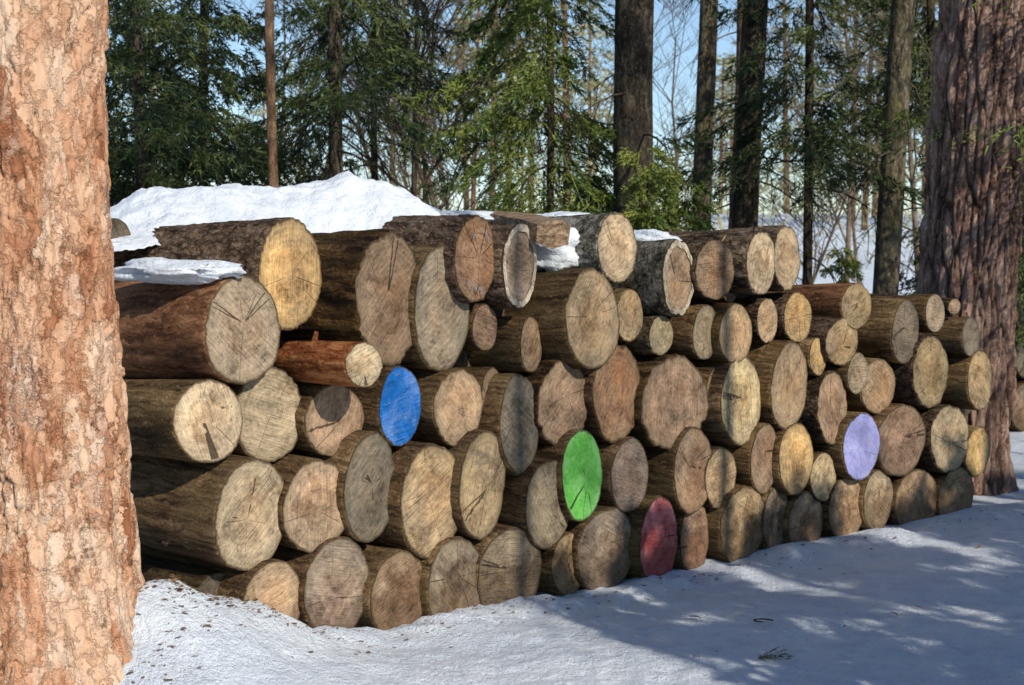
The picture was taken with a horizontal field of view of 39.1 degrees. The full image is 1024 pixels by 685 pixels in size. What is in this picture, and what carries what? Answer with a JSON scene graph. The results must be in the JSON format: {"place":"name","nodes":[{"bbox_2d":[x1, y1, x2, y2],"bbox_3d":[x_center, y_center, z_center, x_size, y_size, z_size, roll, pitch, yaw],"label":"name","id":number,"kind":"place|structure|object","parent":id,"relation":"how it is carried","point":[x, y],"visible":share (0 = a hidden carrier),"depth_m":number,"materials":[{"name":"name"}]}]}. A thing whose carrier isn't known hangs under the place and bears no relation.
{"place":"outdoors","nodes":[
{"label":"outdoors","id":0,"kind":"place"},
{"bbox_2d":[106,0,938,213],"label":"sky","id":1,"kind":"structure","parent":0,"point":[723,44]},
{"bbox_2d":[118,213,1023,684],"bbox_3d":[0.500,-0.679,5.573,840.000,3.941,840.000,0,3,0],"label":"ground","id":2,"kind":"structure","parent":0,"point":[964,625],"depth_m":6.05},
{"bbox_2d":[0,0,145,684],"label":"pine tree","id":3,"kind":"object","parent":2,"relation":"on","point":[72,582],"visible":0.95,"depth_m":4.97,"materials":[{"name":"orange plant"}]},
{"bbox_2d":[140,554,224,595],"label":"log","id":4,"kind":"object","parent":2,"relation":"on","point":[155,567],"visible":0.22,"depth_m":5.81,"materials":[{"name":"brown wood"}]},
{"bbox_2d":[105,0,290,206],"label":"spruce tree","id":5,"kind":"object","parent":2,"relation":"on","point":[171,113],"visible":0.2,"depth_m":11.78,"materials":[{"name":"green plant"}]},
{"bbox_2d":[140,544,299,619],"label":"log","id":6,"kind":"object","parent":2,"relation":"on","point":[271,582],"visible":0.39,"depth_m":5.74,"materials":[{"name":"brown wood"}]},
{"bbox_2d":[130,454,283,570],"bbox_3d":[-1.415,0.646,5.972,1.004,0.450,0.398,5,5,38],"label":"log","id":7,"kind":"object","parent":6,"relation":"on","point":[223,512],"visible":0.65,"depth_m":5.67,"materials":[{"name":"brown wood"}]},
{"bbox_2d":[123,379,242,462],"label":"log","id":8,"kind":"object","parent":7,"relation":"on","point":[195,420],"visible":0.81,"depth_m":5.56,"materials":[{"name":"brown wood"}]},
{"bbox_2d":[123,366,300,461],"bbox_3d":[-1.318,0.289,6.136,0.905,0.391,0.354,1,3,41],"label":"log","id":9,"kind":"object","parent":7,"relation":"on","point":[269,400],"visible":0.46,"depth_m":5.84,"materials":[{"name":"brown wood"}]},
{"bbox_2d":[114,268,280,384],"bbox_3d":[-1.429,-0.068,5.956,1.006,0.464,0.381,0,2,40],"label":"log","id":10,"kind":"object","parent":9,"relation":"on","point":[225,330],"visible":0.8,"depth_m":5.66,"materials":[{"name":"brown wood"}]},
{"bbox_2d":[114,257,245,285],"bbox_3d":[-1.337,-0.282,5.718,0.695,0.114,0.293,2,3,30],"label":"snow patch","id":11,"kind":"object","parent":10,"relation":"on","point":[161,270],"visible":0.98,"depth_m":5.60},
{"bbox_2d":[114,217,321,330],"bbox_3d":[-1.362,-0.289,6.252,1.153,0.470,0.365,1,3,37],"label":"log","id":12,"kind":"object","parent":10,"relation":"on","point":[278,259],"visible":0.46,"depth_m":5.93,"materials":[{"name":"brown wood"}]},
{"bbox_2d":[105,0,359,204],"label":"spruce tree","id":13,"kind":"object","parent":2,"relation":"on","point":[206,6],"visible":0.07,"depth_m":13.62,"materials":[{"name":"green plant"}]},
{"bbox_2d":[265,0,278,187],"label":"pine tree","id":14,"kind":"object","parent":2,"relation":"on","point":[271,100],"visible":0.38,"depth_m":10.38,"materials":[{"name":"orange plant"}]},
{"bbox_2d":[271,536,368,627],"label":"log","id":15,"kind":"object","parent":2,"relation":"on","point":[332,573],"visible":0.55,"depth_m":5.94,"materials":[{"name":"brown wood"}]},
{"bbox_2d":[269,454,345,552],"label":"log","id":16,"kind":"object","parent":15,"relation":"on","point":[309,520],"visible":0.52,"depth_m":5.86,"materials":[{"name":"brown wood"}]},
{"bbox_2d":[287,430,394,542],"bbox_3d":[-0.953,0.582,6.334,0.906,0.473,0.338,4,5,36],"label":"log","id":17,"kind":"object","parent":15,"relation":"on","point":[364,459],"visible":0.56,"depth_m":6.04,"materials":[{"name":"brown wood"}]},
{"bbox_2d":[293,382,364,456],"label":"log","id":18,"kind":"object","parent":17,"relation":"on","point":[328,418],"visible":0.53,"depth_m":5.99,"materials":[{"name":"brown wood"}]},
{"bbox_2d":[273,331,382,387],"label":"log","id":19,"kind":"object","parent":18,"relation":"on","point":[314,360],"visible":0.79,"depth_m":5.82,"materials":[{"name":"red wood"}]},
{"bbox_2d":[348,365,420,445],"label":"log","id":20,"kind":"object","parent":17,"relation":"on","point":[390,398],"visible":0.34,"depth_m":6.15,"materials":[{"name":"blue wood"}]},
{"bbox_2d":[280,229,418,365],"bbox_3d":[-0.874,-0.207,6.431,0.907,0.594,0.449,3,4,37],"label":"log","id":21,"kind":"object","parent":20,"relation":"on","point":[367,302],"visible":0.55,"depth_m":6.12,"materials":[{"name":"brown wood"}]},
{"bbox_2d":[172,0,489,205],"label":"spruce tree","id":22,"kind":"object","parent":2,"relation":"on","point":[334,98],"visible":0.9,"depth_m":12.40,"materials":[{"name":"green plant"}]},
{"bbox_2d":[245,0,500,205],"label":"spruce tree","id":23,"kind":"object","parent":2,"relation":"on","point":[399,71],"visible":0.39,"depth_m":14.69,"materials":[{"name":"green plant"}]},
{"bbox_2d":[354,543,422,629],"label":"log","id":24,"kind":"object","parent":2,"relation":"on","point":[391,595],"visible":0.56,"depth_m":6.14,"materials":[{"name":"brown wood"}]},
{"bbox_2d":[263,0,520,196],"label":"bare tree","id":25,"kind":"object","parent":2,"relation":"on","point":[414,190],"visible":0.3,"depth_m":15.57,"materials":[{"name":"brown plant"}]},
{"bbox_2d":[320,0,523,210],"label":"bare tree","id":26,"kind":"object","parent":2,"relation":"on","point":[420,173],"visible":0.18,"depth_m":17.61,"materials":[{"name":"brown plant"}]},
{"bbox_2d":[291,0,587,209],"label":"bare tree","id":27,"kind":"object","parent":2,"relation":"on","point":[441,206],"visible":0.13,"depth_m":17.98,"materials":[{"name":"brown plant"}]},
{"bbox_2d":[419,536,479,615],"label":"log","id":28,"kind":"object","parent":2,"relation":"on","point":[448,585],"visible":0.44,"depth_m":6.33,"materials":[{"name":"brown wood"}]},
{"bbox_2d":[345,441,460,558],"bbox_3d":[-0.692,0.663,6.556,0.904,0.513,0.420,4,5,39],"label":"log","id":29,"kind":"object","parent":28,"relation":"on","point":[421,523],"visible":0.38,"depth_m":6.23,"materials":[{"name":"brown wood"}]},
{"bbox_2d":[429,523,541,605],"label":"log","id":30,"kind":"object","parent":2,"relation":"on","point":[509,563],"visible":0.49,"depth_m":6.58,"materials":[{"name":"brown wood"}]},
{"bbox_2d":[400,429,505,540],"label":"log","id":31,"kind":"object","parent":30,"relation":"on","point":[477,487],"visible":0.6,"depth_m":6.44,"materials":[{"name":"brown wood"}]},
{"bbox_2d":[408,368,482,446],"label":"log","id":32,"kind":"object","parent":31,"relation":"on","point":[451,405],"visible":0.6,"depth_m":6.39,"materials":[{"name":"brown wood"}]},
{"bbox_2d":[359,244,469,371],"bbox_3d":[-0.667,-0.169,6.662,0.905,0.570,0.396,2,4,36],"label":"log","id":33,"kind":"object","parent":32,"relation":"on","point":[438,318],"visible":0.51,"depth_m":6.36,"materials":[{"name":"brown wood"}]},
{"bbox_2d":[381,214,493,303],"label":"log","id":34,"kind":"object","parent":33,"relation":"on","point":[467,240],"visible":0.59,"depth_m":6.47,"materials":[{"name":"brown wood"}]},
{"bbox_2d":[110,171,441,250],"bbox_3d":[-1.228,-0.555,6.984,2.335,0.560,1.290,-1,3,-27],"label":"snow mound","id":35,"kind":"object","parent":34,"relation":"on","point":[345,200],"visible":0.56,"depth_m":6.71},
{"bbox_2d":[497,457,568,549],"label":"log","id":36,"kind":"object","parent":30,"relation":"on","point":[539,519],"visible":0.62,"depth_m":6.70,"materials":[{"name":"brown wood"}]},
{"bbox_2d":[464,373,538,475],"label":"log","id":37,"kind":"object","parent":36,"relation":"on","point":[511,425],"visible":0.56,"depth_m":6.62,"materials":[{"name":"brown wood"}]},
{"bbox_2d":[453,350,471,366],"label":"log","id":38,"kind":"object","parent":37,"relation":"on","point":[462,360],"visible":0.06,"depth_m":6.90,"materials":[{"name":"brown wood"}]},
{"bbox_2d":[462,303,496,350],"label":"log","id":39,"kind":"object","parent":38,"relation":"on","point":[482,332],"visible":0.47,"depth_m":6.64,"materials":[{"name":"brown wood"}]},
{"bbox_2d":[470,222,536,308],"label":"log","id":40,"kind":"object","parent":39,"relation":"on","point":[515,265],"visible":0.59,"depth_m":6.63,"materials":[{"name":"brown wood"}]},
{"bbox_2d":[488,211,569,248],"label":"log","id":41,"kind":"object","parent":40,"relation":"on","point":[550,233],"visible":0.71,"depth_m":6.72,"materials":[{"name":"brown wood"}]},
{"bbox_2d":[106,0,938,272],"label":"distant woodland","id":42,"kind":"object","parent":2,"relation":"on","point":[787,205],"visible":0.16,"depth_m":51.06,"materials":[{"name":"plant"}]},
{"bbox_2d":[393,0,698,213],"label":"spruce tree","id":43,"kind":"object","parent":2,"relation":"on","point":[518,16],"visible":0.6,"depth_m":12.21,"materials":[{"name":"green plant"}]},
{"bbox_2d":[537,531,579,595],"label":"log","id":44,"kind":"object","parent":2,"relation":"on","point":[561,580],"visible":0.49,"depth_m":6.86,"materials":[{"name":"brown wood"}]},
{"bbox_2d":[551,504,631,589],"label":"log","id":45,"kind":"object","parent":2,"relation":"on","point":[600,541],"visible":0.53,"depth_m":7.02,"materials":[{"name":"brown wood"}]},
{"bbox_2d":[525,429,602,521],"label":"log","id":46,"kind":"object","parent":45,"relation":"on","point":[575,453],"visible":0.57,"depth_m":6.86,"materials":[{"name":"green wood"}]},
{"bbox_2d":[498,359,586,445],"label":"log","id":47,"kind":"object","parent":46,"relation":"on","point":[558,386],"visible":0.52,"depth_m":6.83,"materials":[{"name":"brown wood"}]},
{"bbox_2d":[466,316,541,372],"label":"log","id":48,"kind":"object","parent":47,"relation":"on","point":[508,351],"visible":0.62,"depth_m":6.80,"materials":[{"name":"brown wood"}]},
{"bbox_2d":[504,267,619,369],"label":"log","id":49,"kind":"object","parent":47,"relation":"on","point":[574,313],"visible":0.54,"depth_m":6.85,"materials":[{"name":"brown wood"}]},
{"bbox_2d":[549,212,637,283],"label":"log","id":50,"kind":"object","parent":49,"relation":"on","point":[606,246],"visible":0.42,"depth_m":7.02,"materials":[{"name":"brown wood"}]},
{"bbox_2d":[597,436,648,511],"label":"log","id":51,"kind":"object","parent":45,"relation":"on","point":[625,467],"visible":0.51,"depth_m":7.12,"materials":[{"name":"brown wood"}]},
{"bbox_2d":[537,345,640,443],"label":"log","id":52,"kind":"object","parent":51,"relation":"on","point":[611,385],"visible":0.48,"depth_m":7.07,"materials":[{"name":"brown wood"}]},
{"bbox_2d":[613,288,642,341],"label":"log","id":53,"kind":"object","parent":52,"relation":"on","point":[630,309],"visible":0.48,"depth_m":7.19,"materials":[{"name":"brown wood"}]},
{"bbox_2d":[472,0,730,206],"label":"bare tree","id":54,"kind":"object","parent":2,"relation":"on","point":[610,121],"visible":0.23,"depth_m":23.50,"materials":[{"name":"brown plant"}]},
{"bbox_2d":[624,494,677,578],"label":"log","id":55,"kind":"object","parent":2,"relation":"on","point":[652,544],"visible":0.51,"depth_m":7.22,"materials":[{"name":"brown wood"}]},
{"bbox_2d":[613,145,688,230],"bbox_3d":[0.977,-0.081,10.884,1.527,2.811,1.774,-2,3,-29],"label":"young spruce","id":56,"kind":"object","parent":2,"relation":"on","point":[643,217],"visible":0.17,"depth_m":10.75,"materials":[{"name":"green plant"}]},
{"bbox_2d":[557,0,759,228],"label":"spruce tree","id":57,"kind":"object","parent":2,"relation":"on","point":[632,75],"visible":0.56,"depth_m":11.82,"materials":[{"name":"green plant"}]},
{"bbox_2d":[652,180,725,230],"bbox_3d":[1.389,-0.005,11.189,1.374,2.530,1.597,2,4,37],"label":"young spruce","id":58,"kind":"object","parent":2,"relation":"on","point":[677,212],"visible":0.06,"depth_m":11.16,"materials":[{"name":"green plant"}]},
{"bbox_2d":[672,500,708,569],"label":"log","id":59,"kind":"object","parent":2,"relation":"on","point":[693,539],"visible":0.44,"depth_m":7.50,"materials":[{"name":"brown wood"}]},
{"bbox_2d":[643,426,711,514],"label":"log","id":60,"kind":"object","parent":59,"relation":"on","point":[690,457],"visible":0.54,"depth_m":7.39,"materials":[{"name":"brown wood"}]},
{"bbox_2d":[592,354,708,449],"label":"log","id":61,"kind":"object","parent":60,"relation":"on","point":[671,402],"visible":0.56,"depth_m":7.32,"materials":[{"name":"brown wood"}]},
{"bbox_2d":[617,314,672,355],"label":"log","id":62,"kind":"object","parent":61,"relation":"on","point":[655,336],"visible":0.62,"depth_m":7.33,"materials":[{"name":"brown wood"}]},
{"bbox_2d":[611,238,693,316],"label":"log","id":63,"kind":"object","parent":62,"relation":"on","point":[670,294],"visible":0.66,"depth_m":7.31,"materials":[{"name":"grey wood"}]},
{"bbox_2d":[591,0,803,228],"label":"bare tree","id":64,"kind":"object","parent":2,"relation":"on","point":[673,120],"visible":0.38,"depth_m":22.00,"materials":[{"name":"brown plant"}]},
{"bbox_2d":[653,0,796,232],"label":"pine tree","id":65,"kind":"object","parent":2,"relation":"on","point":[706,78],"visible":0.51,"depth_m":15.80,"materials":[{"name":"brown plant"}]},
{"bbox_2d":[704,484,764,562],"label":"log","id":66,"kind":"object","parent":2,"relation":"on","point":[735,533],"visible":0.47,"depth_m":7.70,"materials":[{"name":"brown wood"}]},
{"bbox_2d":[673,446,736,508],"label":"log","id":67,"kind":"object","parent":66,"relation":"on","point":[720,475],"visible":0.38,"depth_m":7.61,"materials":[{"name":"brown wood"}]},
{"bbox_2d":[710,422,775,494],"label":"log","id":68,"kind":"object","parent":66,"relation":"on","point":[760,481],"visible":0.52,"depth_m":7.79,"materials":[{"name":"brown wood"}]},
{"bbox_2d":[689,356,760,445],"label":"log","id":69,"kind":"object","parent":68,"relation":"on","point":[736,416],"visible":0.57,"depth_m":7.65,"materials":[{"name":"brown wood"}]},
{"bbox_2d":[687,302,751,362],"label":"log","id":70,"kind":"object","parent":69,"relation":"on","point":[731,333],"visible":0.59,"depth_m":7.62,"materials":[{"name":"brown wood"}]},
{"bbox_2d":[690,293,737,302],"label":"log","id":71,"kind":"object","parent":70,"relation":"on","point":[729,298],"visible":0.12,"depth_m":7.85,"materials":[{"name":"brown wood"}]},
{"bbox_2d":[662,231,775,294],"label":"log","id":72,"kind":"object","parent":71,"relation":"on","point":[756,248],"visible":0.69,"depth_m":7.72,"materials":[{"name":"brown wood"}]},
{"bbox_2d":[720,487,787,548],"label":"log","id":73,"kind":"object","parent":2,"relation":"on","point":[775,500],"visible":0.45,"depth_m":7.93,"materials":[{"name":"brown wood"}]},
{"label":"log","id":74,"kind":"object","parent":73,"relation":"on","visible":0},
{"bbox_2d":[750,422,813,494],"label":"log","id":75,"kind":"object","parent":74,"relation":"on","point":[792,458],"visible":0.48,"depth_m":7.97,"materials":[{"name":"brown wood"}]},
{"bbox_2d":[747,340,807,429],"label":"log","id":76,"kind":"object","parent":75,"relation":"on","point":[783,393],"visible":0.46,"depth_m":7.89,"materials":[{"name":"brown wood"}]},
{"bbox_2d":[697,298,777,343],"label":"log","id":77,"kind":"object","parent":76,"relation":"on","point":[762,313],"visible":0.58,"depth_m":7.87,"materials":[{"name":"brown wood"}]},
{"bbox_2d":[748,291,811,342],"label":"log","id":78,"kind":"object","parent":76,"relation":"on","point":[794,311],"visible":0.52,"depth_m":8.04,"materials":[{"name":"brown wood"}]},
{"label":"log","id":79,"kind":"object","parent":78,"relation":"on","visible":0},
{"bbox_2d":[713,225,800,291],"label":"log","id":80,"kind":"object","parent":79,"relation":"on","point":[787,260],"visible":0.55,"depth_m":7.94,"materials":[{"name":"brown wood"}]},
{"bbox_2d":[654,0,883,284],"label":"pine tree","id":81,"kind":"object","parent":2,"relation":"on","point":[745,209],"visible":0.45,"depth_m":13.80,"materials":[{"name":"brown wood"}]},
{"bbox_2d":[765,491,822,543],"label":"log","id":82,"kind":"object","parent":2,"relation":"on","point":[803,516],"visible":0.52,"depth_m":8.10,"materials":[{"name":"brown wood"}]},
{"bbox_2d":[672,0,925,284],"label":"spruce tree","id":83,"kind":"object","parent":2,"relation":"on","point":[810,158],"visible":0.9,"depth_m":13.29,"materials":[{"name":"green plant"}]},
{"bbox_2d":[726,0,937,283],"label":"bare tree","id":84,"kind":"object","parent":2,"relation":"on","point":[820,259],"visible":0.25,"depth_m":17.39,"materials":[{"name":"brown plant"}]},
{"bbox_2d":[810,477,863,536],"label":"log","id":85,"kind":"object","parent":2,"relation":"on","point":[843,517],"visible":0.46,"depth_m":8.33,"materials":[{"name":"brown wood"}]},
{"bbox_2d":[812,411,880,480],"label":"log","id":86,"kind":"object","parent":85,"relation":"on","point":[854,454],"visible":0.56,"depth_m":8.32,"materials":[{"name":"purple wood"}]},
{"bbox_2d":[797,370,846,445],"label":"log","id":87,"kind":"object","parent":86,"relation":"on","point":[825,407],"visible":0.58,"depth_m":8.18,"materials":[{"name":"brown wood"}]},
{"bbox_2d":[828,469,892,529],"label":"log","id":88,"kind":"object","parent":2,"relation":"on","point":[876,493],"visible":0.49,"depth_m":8.54,"materials":[{"name":"brown wood"}]},
{"bbox_2d":[785,0,937,282],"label":"bare tree","id":89,"kind":"object","parent":2,"relation":"on","point":[848,227],"visible":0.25,"depth_m":20.12,"materials":[{"name":"brown plant"}]},
{"bbox_2d":[788,0,937,294],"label":"spruce tree","id":90,"kind":"object","parent":2,"relation":"on","point":[929,27],"visible":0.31,"depth_m":13.84,"materials":[{"name":"green plant"}]},
{"bbox_2d":[848,0,932,294],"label":"pine tree","id":91,"kind":"object","parent":2,"relation":"on","point":[889,226],"visible":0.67,"depth_m":12.85,"materials":[{"name":"brown plant"}]},
{"bbox_2d":[886,468,936,524],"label":"log","id":92,"kind":"object","parent":2,"relation":"on","point":[914,494],"visible":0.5,"depth_m":8.79,"materials":[{"name":"brown wood"}]},
{"bbox_2d":[843,403,925,476],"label":"log","id":93,"kind":"object","parent":92,"relation":"on","point":[901,429],"visible":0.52,"depth_m":8.65,"materials":[{"name":"brown wood"}]},
{"bbox_2d":[846,357,895,413],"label":"log","id":94,"kind":"object","parent":93,"relation":"on","point":[875,395],"visible":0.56,"depth_m":8.56,"materials":[{"name":"brown wood"}]},
{"bbox_2d":[889,335,948,408],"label":"log","id":95,"kind":"object","parent":93,"relation":"on","point":[921,376],"visible":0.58,"depth_m":8.79,"materials":[{"name":"brown wood"}]},
{"bbox_2d":[856,298,918,363],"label":"log","id":96,"kind":"object","parent":95,"relation":"on","point":[888,326],"visible":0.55,"depth_m":8.62,"materials":[{"name":"brown wood"}]},
{"bbox_2d":[810,0,1023,213],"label":"spruce tree","id":97,"kind":"object","parent":2,"relation":"on","point":[997,135],"visible":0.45,"depth_m":10.03,"materials":[{"name":"green plant"}]},
{"bbox_2d":[894,466,973,515],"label":"log","id":98,"kind":"object","parent":2,"relation":"on","point":[955,491],"visible":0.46,"depth_m":9.08,"materials":[{"name":"brown wood"}]},
{"bbox_2d":[915,404,968,472],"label":"log","id":99,"kind":"object","parent":98,"relation":"on","point":[945,449],"visible":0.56,"depth_m":8.96,"materials":[{"name":"brown wood"}]},
{"bbox_2d":[915,0,1023,495],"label":"pine tree","id":100,"kind":"object","parent":2,"relation":"on","point":[970,230],"visible":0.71,"depth_m":9.85,"materials":[{"name":"brown plant"}]},
{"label":"log","id":101,"kind":"object","parent":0,"visible":0},
{"bbox_2d":[665,304,715,359],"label":"log","id":102,"kind":"object","parent":101,"relation":"on","point":[684,330],"visible":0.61,"depth_m":7.50,"materials":[{"name":"brown wood"}]},
{"bbox_2d":[661,239,734,299],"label":"log","id":103,"kind":"object","parent":102,"relation":"on","point":[711,271],"visible":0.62,"depth_m":7.50,"materials":[{"name":"brown wood"}]},
{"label":"log","id":104,"kind":"object","parent":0,"visible":0},
{"bbox_2d":[824,352,867,393],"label":"log","id":105,"kind":"object","parent":104,"relation":"on","point":[855,376],"visible":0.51,"depth_m":8.38,"materials":[{"name":"brown wood"}]},
{"bbox_2d":[807,316,857,365],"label":"log","id":106,"kind":"object","parent":105,"relation":"on","point":[838,339],"visible":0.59,"depth_m":8.22,"materials":[{"name":"brown wood"}]},
{"bbox_2d":[767,283,871,329],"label":"log","id":107,"kind":"object","parent":106,"relation":"on","point":[851,303],"visible":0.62,"depth_m":8.32,"materials":[{"name":"brown wood"}]},
{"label":"log","id":108,"kind":"object","parent":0,"visible":0},
{"bbox_2d":[940,350,992,409],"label":"log","id":109,"kind":"object","parent":108,"relation":"on","point":[969,383],"visible":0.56,"depth_m":9.16,"materials":[{"name":"brown wood"}]},
{"bbox_2d":[919,316,979,356],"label":"log","id":110,"kind":"object","parent":109,"relation":"on","point":[957,336],"visible":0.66,"depth_m":9.10,"materials":[{"name":"brown wood"}]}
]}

